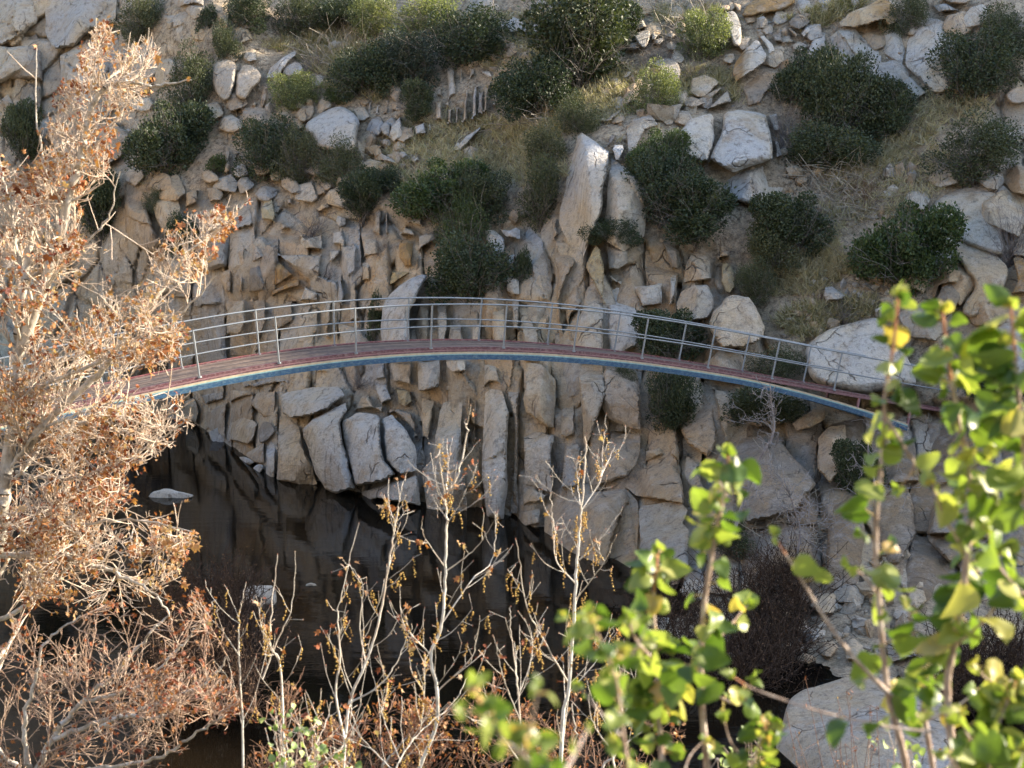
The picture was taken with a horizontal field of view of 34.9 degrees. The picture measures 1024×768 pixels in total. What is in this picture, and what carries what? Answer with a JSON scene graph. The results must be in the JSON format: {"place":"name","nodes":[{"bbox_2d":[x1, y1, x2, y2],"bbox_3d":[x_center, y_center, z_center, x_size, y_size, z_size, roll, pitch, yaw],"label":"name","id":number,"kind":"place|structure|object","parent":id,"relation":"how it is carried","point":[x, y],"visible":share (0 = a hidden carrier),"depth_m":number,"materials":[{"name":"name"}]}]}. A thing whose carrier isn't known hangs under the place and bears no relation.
{"place":"outdoors","nodes":[
{"label":"outdoors","id":0,"kind":"place"},
{"bbox_2d":[0,0,1023,660],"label":"cliff","id":1,"kind":"structure","parent":0,"point":[298,264],"depth_m":51.81,"materials":[{"name":"stone"}]},
{"bbox_2d":[280,386,343,417],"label":"boulder","id":2,"kind":"object","parent":1,"relation":"on","point":[304,402],"visible":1,"depth_m":54.26,"materials":[{"name":"stone"}]},
{"bbox_2d":[317,162,384,227],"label":"bush","id":3,"kind":"object","parent":1,"relation":"on","point":[359,198],"visible":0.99,"depth_m":57.10,"materials":[{"name":"green plant"}]},
{"bbox_2d":[382,415,416,474],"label":"boulder","id":4,"kind":"object","parent":1,"relation":"on","point":[400,450],"visible":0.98,"depth_m":51.34,"materials":[{"name":"stone"}]},
{"bbox_2d":[381,275,426,340],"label":"boulder","id":5,"kind":"object","parent":1,"relation":"on","point":[411,287],"visible":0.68,"depth_m":52.72,"materials":[{"name":"stone"}]},
{"bbox_2d":[417,185,531,313],"bbox_3d":[-1.338,-4.379,52.778,5.826,4.367,3.868,9,14,40],"label":"bush","id":6,"kind":"object","parent":1,"relation":"on","point":[463,269],"visible":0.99,"depth_m":52.53,"materials":[{"name":"green plant"}]},
{"bbox_2d":[0,297,958,434],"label":"footbridge","id":7,"kind":"object","parent":1,"relation":"on","point":[197,376],"visible":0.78,"depth_m":40.15,"materials":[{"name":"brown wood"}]},
{"bbox_2d":[611,328,713,436],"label":"bush","id":8,"kind":"object","parent":1,"relation":"on","point":[679,400],"visible":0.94,"depth_m":47.79,"materials":[{"name":"green plant"}]},
{"bbox_2d":[628,291,734,361],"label":"bush","id":9,"kind":"object","parent":1,"relation":"on","point":[664,329],"visible":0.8,"depth_m":48.85,"materials":[{"name":"green plant"}]},
{"bbox_2d":[677,285,713,319],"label":"boulder","id":10,"kind":"object","parent":1,"relation":"on","point":[689,297],"visible":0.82,"depth_m":49.88,"materials":[{"name":"stone"}]},
{"bbox_2d":[718,370,811,435],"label":"bush","id":11,"kind":"object","parent":1,"relation":"on","point":[787,405],"visible":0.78,"depth_m":46.95,"materials":[{"name":"green plant"}]},
{"bbox_2d":[883,30,904,63],"bbox_3d":[13.488,-11.926,57.586,0.834,1.326,2.279,3,11,14],"label":"rock slab","id":12,"kind":"object","parent":1,"relation":"on","point":[895,47],"visible":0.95,"depth_m":57.12,"materials":[{"name":"stone"}]},
{"bbox_2d":[0,402,1023,767],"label":"river water","id":13,"kind":"structure","parent":0,"point":[308,532],"depth_m":40.62,"materials":[{"name":"liquid"}]},
{"bbox_2d":[0,0,1023,687],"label":"hillside","id":14,"kind":"structure","parent":0,"point":[168,42],"depth_m":56.18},
{"bbox_2d":[0,96,50,172],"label":"bush","id":15,"kind":"object","parent":14,"relation":"on","point":[21,124],"visible":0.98,"depth_m":68.08,"materials":[{"name":"green plant"}]},
{"bbox_2d":[59,153,123,248],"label":"bush","id":16,"kind":"object","parent":14,"relation":"on","point":[101,202],"visible":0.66,"depth_m":63.63,"materials":[{"name":"green plant"}]},
{"bbox_2d":[104,0,165,46],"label":"bush","id":17,"kind":"object","parent":14,"relation":"on","point":[146,11],"visible":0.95,"depth_m":68.60,"materials":[{"name":"green plant"}]},
{"bbox_2d":[101,81,218,176],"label":"bush","id":18,"kind":"object","parent":14,"relation":"on","point":[153,148],"visible":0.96,"depth_m":62.63,"materials":[{"name":"green plant"}]},
{"bbox_2d":[148,14,217,124],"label":"bush","id":19,"kind":"object","parent":14,"relation":"on","point":[195,84],"visible":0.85,"depth_m":64.59,"materials":[{"name":"green plant"}]},
{"bbox_2d":[216,0,285,34],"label":"bush","id":20,"kind":"object","parent":14,"relation":"on","point":[245,10],"visible":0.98,"depth_m":65.73,"materials":[{"name":"green plant"}]},
{"bbox_2d":[215,79,303,183],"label":"bush","id":21,"kind":"object","parent":14,"relation":"on","point":[268,140],"visible":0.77,"depth_m":60.74,"materials":[{"name":"green plant"}]},
{"bbox_2d":[244,55,327,111],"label":"bush","id":22,"kind":"object","parent":14,"relation":"on","point":[285,86],"visible":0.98,"depth_m":62.66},
{"bbox_2d":[265,0,322,36],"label":"bush","id":23,"kind":"object","parent":14,"relation":"on","point":[300,11],"visible":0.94,"depth_m":66.35,"materials":[{"name":"green plant"}]},
{"bbox_2d":[277,416,316,484],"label":"boulder","id":24,"kind":"object","parent":14,"relation":"on","point":[295,465],"visible":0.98,"depth_m":53.88,"materials":[{"name":"stone"}]},
{"bbox_2d":[267,119,329,183],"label":"bush","id":25,"kind":"object","parent":14,"relation":"on","point":[302,147],"visible":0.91,"depth_m":60.18,"materials":[{"name":"green plant"}]},
{"bbox_2d":[287,0,361,30],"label":"bush","id":26,"kind":"object","parent":14,"relation":"on","point":[334,9],"visible":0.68,"depth_m":66.56,"materials":[{"name":"green plant"}]},
{"bbox_2d":[303,403,354,493],"bbox_3d":[-6.033,2.107,53.468,1.510,2.914,4.142,-2,11,-12],"label":"boulder","id":27,"kind":"object","parent":14,"relation":"on","point":[322,435],"visible":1,"depth_m":52.46,"materials":[{"name":"stone"}]},
{"bbox_2d":[305,106,359,153],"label":"boulder","id":28,"kind":"object","parent":14,"relation":"on","point":[331,121],"visible":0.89,"depth_m":60.53,"materials":[{"name":"stone"}]},
{"bbox_2d":[300,115,375,187],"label":"bush","id":29,"kind":"object","parent":14,"relation":"on","point":[351,161],"visible":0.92,"depth_m":59.15,"materials":[{"name":"green plant"}]},
{"bbox_2d":[296,6,400,103],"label":"bush","id":30,"kind":"object","parent":14,"relation":"on","point":[359,72],"visible":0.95,"depth_m":61.89,"materials":[{"name":"green plant"}]},
{"bbox_2d":[342,413,394,485],"bbox_3d":[-4.652,2.172,52.624,1.379,2.326,4.151,-4,11,-19],"label":"boulder","id":31,"kind":"object","parent":14,"relation":"on","point":[362,440],"visible":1,"depth_m":51.72,"materials":[{"name":"stone"}]},
{"bbox_2d":[345,0,401,39],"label":"bush","id":32,"kind":"object","parent":14,"relation":"on","point":[367,21],"visible":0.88,"depth_m":65.39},
{"bbox_2d":[362,476,420,504],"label":"boulder","id":33,"kind":"object","parent":14,"relation":"on","point":[410,488],"visible":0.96,"depth_m":50.90,"materials":[{"name":"stone"}]},
{"bbox_2d":[388,69,434,122],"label":"bush","id":34,"kind":"object","parent":14,"relation":"on","point":[416,95],"visible":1,"depth_m":60.16,"materials":[{"name":"green plant"}]},
{"bbox_2d":[370,10,456,88],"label":"bush","id":35,"kind":"object","parent":14,"relation":"on","point":[402,53],"visible":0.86,"depth_m":61.59,"materials":[{"name":"green plant"}]},
{"bbox_2d":[366,0,463,37],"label":"bush","id":36,"kind":"object","parent":14,"relation":"on","point":[423,6],"visible":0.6,"depth_m":64.40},
{"bbox_2d":[381,144,513,223],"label":"bush","id":37,"kind":"object","parent":14,"relation":"on","point":[416,190],"visible":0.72,"depth_m":55.28,"materials":[{"name":"green plant"}]},
{"bbox_2d":[406,185,491,253],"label":"bush","id":38,"kind":"object","parent":14,"relation":"on","point":[449,221],"visible":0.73,"depth_m":54.30,"materials":[{"name":"green plant"}]},
{"bbox_2d":[392,0,525,72],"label":"bush","id":39,"kind":"object","parent":14,"relation":"on","point":[476,37],"visible":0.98,"depth_m":61.49,"materials":[{"name":"green plant"}]},
{"bbox_2d":[446,140,521,227],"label":"bush","id":40,"kind":"object","parent":14,"relation":"on","point":[476,183],"visible":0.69,"depth_m":54.67,"materials":[{"name":"green plant"}]},
{"bbox_2d":[1,0,1021,663],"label":"rubble","id":41,"kind":"object","parent":14,"relation":"on","point":[655,110],"visible":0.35,"depth_m":53.41,"materials":[{"name":"stone"}]},
{"bbox_2d":[471,5,586,130],"bbox_3d":[0.852,-11.199,57.627,6.317,4.728,4.194,10,14,43],"label":"bush","id":42,"kind":"object","parent":14,"relation":"on","point":[534,84],"visible":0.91,"depth_m":57.14,"materials":[{"name":"green plant"}]},
{"bbox_2d":[47,0,1017,342],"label":"dry grass","id":43,"kind":"structure","parent":14,"relation":"on","point":[817,266],"depth_m":56.51,"materials":[{"name":"plant"}]},
{"bbox_2d":[505,130,577,232],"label":"bush","id":44,"kind":"object","parent":14,"relation":"on","point":[545,196],"visible":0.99,"depth_m":53.55,"materials":[{"name":"green plant"}]},
{"bbox_2d":[511,102,576,177],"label":"bush","id":45,"kind":"object","parent":14,"relation":"on","point":[546,142],"visible":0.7,"depth_m":54.46,"materials":[{"name":"green plant"}]},
{"bbox_2d":[103,517,1023,726],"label":"dead brush","id":46,"kind":"object","parent":14,"relation":"on","point":[774,637],"visible":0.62,"depth_m":36.53,"materials":[{"name":"plant"}]},
{"bbox_2d":[551,80,611,139],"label":"bush","id":47,"kind":"object","parent":14,"relation":"on","point":[577,115],"visible":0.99,"depth_m":55.06,"materials":[{"name":"green plant"}]},
{"bbox_2d":[494,0,673,97],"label":"bush","id":48,"kind":"object","parent":14,"relation":"on","point":[597,22],"visible":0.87,"depth_m":57.31,"materials":[{"name":"green plant"}]},
{"bbox_2d":[559,132,608,257],"bbox_3d":[2.391,-6.264,53.941,1.700,4.006,5.701,0,10,0],"label":"rock spire","id":49,"kind":"object","parent":14,"relation":"on","point":[586,177],"visible":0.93,"depth_m":52.59,"materials":[{"name":"stone"}]},
{"bbox_2d":[544,488,638,567],"bbox_3d":[2.315,4.341,46.895,2.721,2.442,6.198,0,10,0],"label":"boulder","id":50,"kind":"object","parent":14,"relation":"on","point":[602,509],"visible":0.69,"depth_m":46.26,"materials":[{"name":"stone"}]},
{"bbox_2d":[285,0,927,571],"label":"fallen twigs","id":51,"kind":"object","parent":14,"relation":"on","point":[825,196],"visible":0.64,"depth_m":53.11,"materials":[{"name":"plant"}]},
{"bbox_2d":[577,203,644,249],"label":"bush","id":52,"kind":"object","parent":14,"relation":"on","point":[599,231],"visible":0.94,"depth_m":51.32,"materials":[{"name":"green plant"}]},
{"bbox_2d":[601,106,705,228],"bbox_3d":[4.658,-6.844,51.797,3.529,3.966,5.315,-7,13,-33],"label":"bush","id":53,"kind":"object","parent":14,"relation":"on","point":[651,173],"visible":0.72,"depth_m":51.65,"materials":[{"name":"green plant"}]},
{"bbox_2d":[613,122,693,181],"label":"bush","id":54,"kind":"object","parent":14,"relation":"on","point":[675,138],"visible":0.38,"depth_m":52.65,"materials":[{"name":"green plant"}]},
{"bbox_2d":[626,463,683,503],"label":"boulder","id":55,"kind":"object","parent":14,"relation":"on","point":[657,481],"visible":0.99,"depth_m":46.44,"materials":[{"name":"stone"}]},
{"bbox_2d":[623,54,699,115],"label":"bush","id":56,"kind":"object","parent":14,"relation":"on","point":[656,85],"visible":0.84,"depth_m":55.59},
{"bbox_2d":[639,502,688,567],"bbox_3d":[4.146,4.179,44.480,1.333,1.442,4.966,1,10,4],"label":"rock slab","id":57,"kind":"object","parent":14,"relation":"on","point":[661,522],"visible":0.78,"depth_m":44.61,"materials":[{"name":"stone"}]},
{"bbox_2d":[624,158,739,251],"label":"bush","id":58,"kind":"object","parent":14,"relation":"on","point":[699,222],"visible":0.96,"depth_m":51.02,"materials":[{"name":"green plant"}]},
{"bbox_2d":[681,114,713,160],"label":"boulder","id":59,"kind":"object","parent":14,"relation":"on","point":[704,138],"visible":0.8,"depth_m":53.60,"materials":[{"name":"stone"}]},
{"bbox_2d":[654,0,759,66],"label":"bush","id":60,"kind":"object","parent":14,"relation":"on","point":[717,39],"visible":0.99,"depth_m":58.60,"materials":[{"name":"plant"}]},
{"bbox_2d":[709,295,764,347],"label":"boulder","id":61,"kind":"object","parent":14,"relation":"on","point":[744,316],"visible":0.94,"depth_m":48.64,"materials":[{"name":"stone"}]},
{"bbox_2d":[711,110,772,171],"bbox_3d":[7.691,-8.134,54.373,2.001,1.971,4.521,2,11,9],"label":"boulder","id":62,"kind":"object","parent":14,"relation":"on","point":[744,141],"visible":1,"depth_m":53.19,"materials":[{"name":"stone"}]},
{"bbox_2d":[724,253,779,305],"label":"bush","id":63,"kind":"object","parent":14,"relation":"on","point":[744,278],"visible":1,"depth_m":50.21,"materials":[{"name":"green plant"}]},
{"bbox_2d":[717,166,789,203],"bbox_3d":[7.967,-6.558,53.706,2.657,1.537,3.006,0,10,0],"label":"rock slab","id":64,"kind":"object","parent":14,"relation":"on","point":[743,181],"visible":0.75,"depth_m":53.01,"materials":[{"name":"stone"}]},
{"bbox_2d":[718,193,810,275],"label":"bush","id":65,"kind":"object","parent":14,"relation":"on","point":[757,245],"visible":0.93,"depth_m":50.56,"materials":[{"name":"green plant"}]},
{"bbox_2d":[717,433,815,522],"bbox_3d":[7.160,2.656,45.430,2.704,1.899,5.821,0,10,0],"label":"boulder","id":66,"kind":"object","parent":14,"relation":"on","point":[793,472],"visible":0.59,"depth_m":44.16,"materials":[{"name":"stone"}]},
{"bbox_2d":[726,335,808,386],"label":"bush","id":67,"kind":"object","parent":14,"relation":"on","point":[787,369],"visible":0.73,"depth_m":48.17,"materials":[{"name":"green plant"}]},
{"bbox_2d":[721,171,849,258],"bbox_3d":[8.873,-5.415,51.441,3.822,3.139,3.944,-9,14,-42],"label":"bush","id":68,"kind":"object","parent":14,"relation":"on","point":[778,208],"visible":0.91,"depth_m":50.68,"materials":[{"name":"green plant"}]},
{"bbox_2d":[753,34,842,107],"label":"bush","id":69,"kind":"object","parent":14,"relation":"on","point":[785,76],"visible":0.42,"depth_m":55.89,"materials":[{"name":"green plant"}]},
{"bbox_2d":[752,437,872,562],"bbox_3d":[7.341,2.850,39.955,2.794,3.179,2.419,5,11,23],"label":"bare tree","id":70,"kind":"object","parent":14,"relation":"on","point":[797,519],"visible":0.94,"depth_m":40.17,"materials":[{"name":"grey plant"}]},
{"bbox_2d":[772,87,883,177],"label":"bush","id":71,"kind":"object","parent":14,"relation":"on","point":[826,144],"visible":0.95,"depth_m":53.18,"materials":[{"name":"green plant"}]},
{"bbox_2d":[786,4,903,148],"bbox_3d":[11.048,-10.292,54.486,3.818,5.706,5.981,0,10,0],"label":"bush","id":72,"kind":"object","parent":14,"relation":"on","point":[837,99],"visible":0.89,"depth_m":54.13,"materials":[{"name":"green plant"}]},
{"bbox_2d":[805,318,915,392],"bbox_3d":[10.450,-0.814,48.783,3.520,2.238,4.126,0,10,0],"label":"boulder","id":73,"kind":"object","parent":14,"relation":"on","point":[853,337],"visible":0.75,"depth_m":47.52,"materials":[{"name":"stone"}]},
{"bbox_2d":[829,420,896,493],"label":"bush","id":74,"kind":"object","parent":14,"relation":"on","point":[842,449],"visible":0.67,"depth_m":44.39,"materials":[{"name":"green plant"}]},
{"bbox_2d":[776,673,955,767],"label":"boulder","id":75,"kind":"object","parent":14,"relation":"on","point":[822,697],"visible":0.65,"depth_m":32.11,"materials":[{"name":"stone"}]},
{"bbox_2d":[842,66,934,139],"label":"bush","id":76,"kind":"object","parent":14,"relation":"on","point":[892,110],"visible":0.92,"depth_m":54.09,"materials":[{"name":"green plant"}]},
{"bbox_2d":[806,141,972,298],"bbox_3d":[11.922,-4.880,49.569,4.216,5.017,6.350,10,14,43],"label":"bush","id":77,"kind":"object","parent":14,"relation":"on","point":[879,252],"visible":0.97,"depth_m":49.21,"materials":[{"name":"green plant"}]},
{"bbox_2d":[878,0,942,37],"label":"bush","id":78,"kind":"object","parent":14,"relation":"on","point":[915,9],"visible":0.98,"depth_m":57.40,"materials":[{"name":"green plant"}]},
{"bbox_2d":[905,19,955,93],"bbox_3d":[14.658,-11.460,56.855,1.762,2.613,4.893,3,11,15],"label":"rock slab","id":79,"kind":"object","parent":14,"relation":"on","point":[921,41],"visible":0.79,"depth_m":56.19,"materials":[{"name":"stone"}]},
{"bbox_2d":[884,80,1023,190],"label":"bush","id":80,"kind":"object","parent":14,"relation":"on","point":[999,143],"visible":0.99,"depth_m":51.83,"materials":[{"name":"green plant"}]},
{"bbox_2d":[887,2,1023,104],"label":"bush","id":81,"kind":"object","parent":14,"relation":"on","point":[988,64],"visible":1,"depth_m":54.18,"materials":[{"name":"green plant"}]},
{"bbox_2d":[926,184,1011,255],"bbox_3d":[14.485,-5.308,51.924,2.787,2.217,4.232,3,11,16],"label":"rock outcrop","id":82,"kind":"object","parent":14,"relation":"on","point":[970,201],"visible":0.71,"depth_m":51.11,"materials":[{"name":"stone"}]},
{"bbox_2d":[956,242,1007,316],"bbox_3d":[14.420,-3.243,50.088,1.842,2.140,3.575,0,10,0],"label":"rock outcrop","id":83,"kind":"object","parent":14,"relation":"on","point":[983,268],"visible":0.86,"depth_m":49.26,"materials":[{"name":"stone"}]},
{"bbox_2d":[966,0,1023,61],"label":"bush","id":84,"kind":"object","parent":14,"relation":"on","point":[999,21],"visible":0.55,"depth_m":54.97,"materials":[{"name":"green plant"}]},
{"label":"near bank","id":85,"kind":"structure","parent":0,"visible":0},
{"bbox_2d":[0,586,249,767],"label":"russet shrub","id":86,"kind":"object","parent":85,"relation":"on","point":[169,707],"visible":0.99,"depth_m":9.35,"materials":[{"name":"brown plant"}]},
{"bbox_2d":[0,14,252,668],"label":"sycamore","id":87,"kind":"object","parent":85,"relation":"on","point":[25,333],"visible":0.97,"depth_m":10.88,"materials":[{"name":"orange plant"}]},
{"bbox_2d":[194,554,302,767],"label":"sapling","id":88,"kind":"object","parent":85,"relation":"on","point":[267,639],"visible":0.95,"depth_m":8.98,"materials":[{"name":"brown plant"}]},
{"bbox_2d":[259,703,361,767],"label":"weed","id":89,"kind":"object","parent":85,"relation":"on","point":[322,749],"visible":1,"depth_m":7.08,"materials":[{"name":"green plant"}]},
{"bbox_2d":[244,666,458,767],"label":"russet shrub","id":90,"kind":"object","parent":85,"relation":"on","point":[416,722],"visible":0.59,"depth_m":9.33,"materials":[{"name":"brown plant"}]},
{"bbox_2d":[304,470,424,767],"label":"sapling","id":91,"kind":"object","parent":85,"relation":"on","point":[391,508],"visible":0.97,"depth_m":8.63,"materials":[{"name":"white plant"}]},
{"bbox_2d":[335,649,479,767],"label":"sapling","id":92,"kind":"object","parent":85,"relation":"on","point":[391,731],"visible":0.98,"depth_m":7.91,"materials":[{"name":"beige plant"}]},
{"bbox_2d":[387,405,512,767],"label":"sapling","id":93,"kind":"object","parent":85,"relation":"on","point":[412,647],"visible":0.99,"depth_m":8.33,"materials":[{"name":"white plant"}]},
{"bbox_2d":[454,670,592,767],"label":"leafy shoot","id":94,"kind":"object","parent":85,"relation":"on","point":[518,733],"visible":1,"depth_m":1.69,"materials":[{"name":"green plant"}]},
{"bbox_2d":[448,669,685,767],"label":"russet shrub","id":95,"kind":"object","parent":85,"relation":"on","point":[537,749],"visible":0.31,"depth_m":9.35,"materials":[{"name":"brown plant"}]},
{"bbox_2d":[505,413,630,758],"bbox_3d":[0.292,2.077,8.638,0.574,3.776,0.805,2,11,9],"label":"sapling","id":96,"kind":"object","parent":85,"relation":"on","point":[569,681],"visible":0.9,"depth_m":8.53,"materials":[{"name":"white plant"}]},
{"bbox_2d":[555,601,655,767],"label":"leafy shoot","id":97,"kind":"object","parent":85,"relation":"on","point":[605,690],"visible":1,"depth_m":2.13,"materials":[{"name":"green plant"}]},
{"bbox_2d":[606,539,731,767],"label":"leafy shoot","id":98,"kind":"object","parent":85,"relation":"on","point":[671,688],"visible":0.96,"depth_m":2.90,"materials":[{"name":"green plant"}]},
{"bbox_2d":[658,443,762,767],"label":"leafy shoot","id":99,"kind":"object","parent":85,"relation":"on","point":[704,503],"visible":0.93,"depth_m":2.85,"materials":[{"name":"green plant"}]},
{"bbox_2d":[685,709,787,767],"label":"leafy shoot","id":100,"kind":"object","parent":85,"relation":"on","point":[748,733],"visible":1,"depth_m":2.93,"materials":[{"name":"green plant"}]},
{"bbox_2d":[719,669,932,748],"bbox_3d":[0.488,0.494,2.510,0.338,0.120,0.066,-1,11,-7],"label":"leafy shoot","id":101,"kind":"object","parent":85,"relation":"on","point":[835,730],"visible":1,"depth_m":2.51,"materials":[{"name":"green plant"}]},
{"bbox_2d":[835,279,940,767],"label":"leafy shoot","id":102,"kind":"object","parent":85,"relation":"on","point":[885,578],"visible":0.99,"depth_m":2.67,"materials":[{"name":"green plant"}]},
{"bbox_2d":[769,526,917,717],"bbox_3d":[0.551,0.396,2.658,0.288,0.361,0.041,-3,11,-18],"label":"leafy shoot","id":103,"kind":"object","parent":102,"relation":"attached to","point":[804,565],"visible":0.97,"depth_m":2.62,"materials":[{"name":"green plant"}]},
{"bbox_2d":[899,530,1007,767],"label":"leafy shoot","id":104,"kind":"object","parent":85,"relation":"on","point":[929,695],"visible":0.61,"depth_m":2.83,"materials":[{"name":"green plant"}]},
{"bbox_2d":[910,299,1023,767],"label":"leafy shoot","id":105,"kind":"object","parent":85,"relation":"on","point":[960,475],"visible":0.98,"depth_m":2.64,"materials":[{"name":"green plant"}]},
{"bbox_2d":[930,667,1023,767],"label":"leafy shoot","id":106,"kind":"object","parent":85,"relation":"on","point":[987,742],"visible":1,"depth_m":2.64,"materials":[{"name":"green plant"}]},
{"bbox_2d":[956,284,1023,709],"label":"leafy shoot","id":107,"kind":"object","parent":85,"relation":"on","point":[1001,421],"visible":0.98,"depth_m":2.54,"materials":[{"name":"green plant"}]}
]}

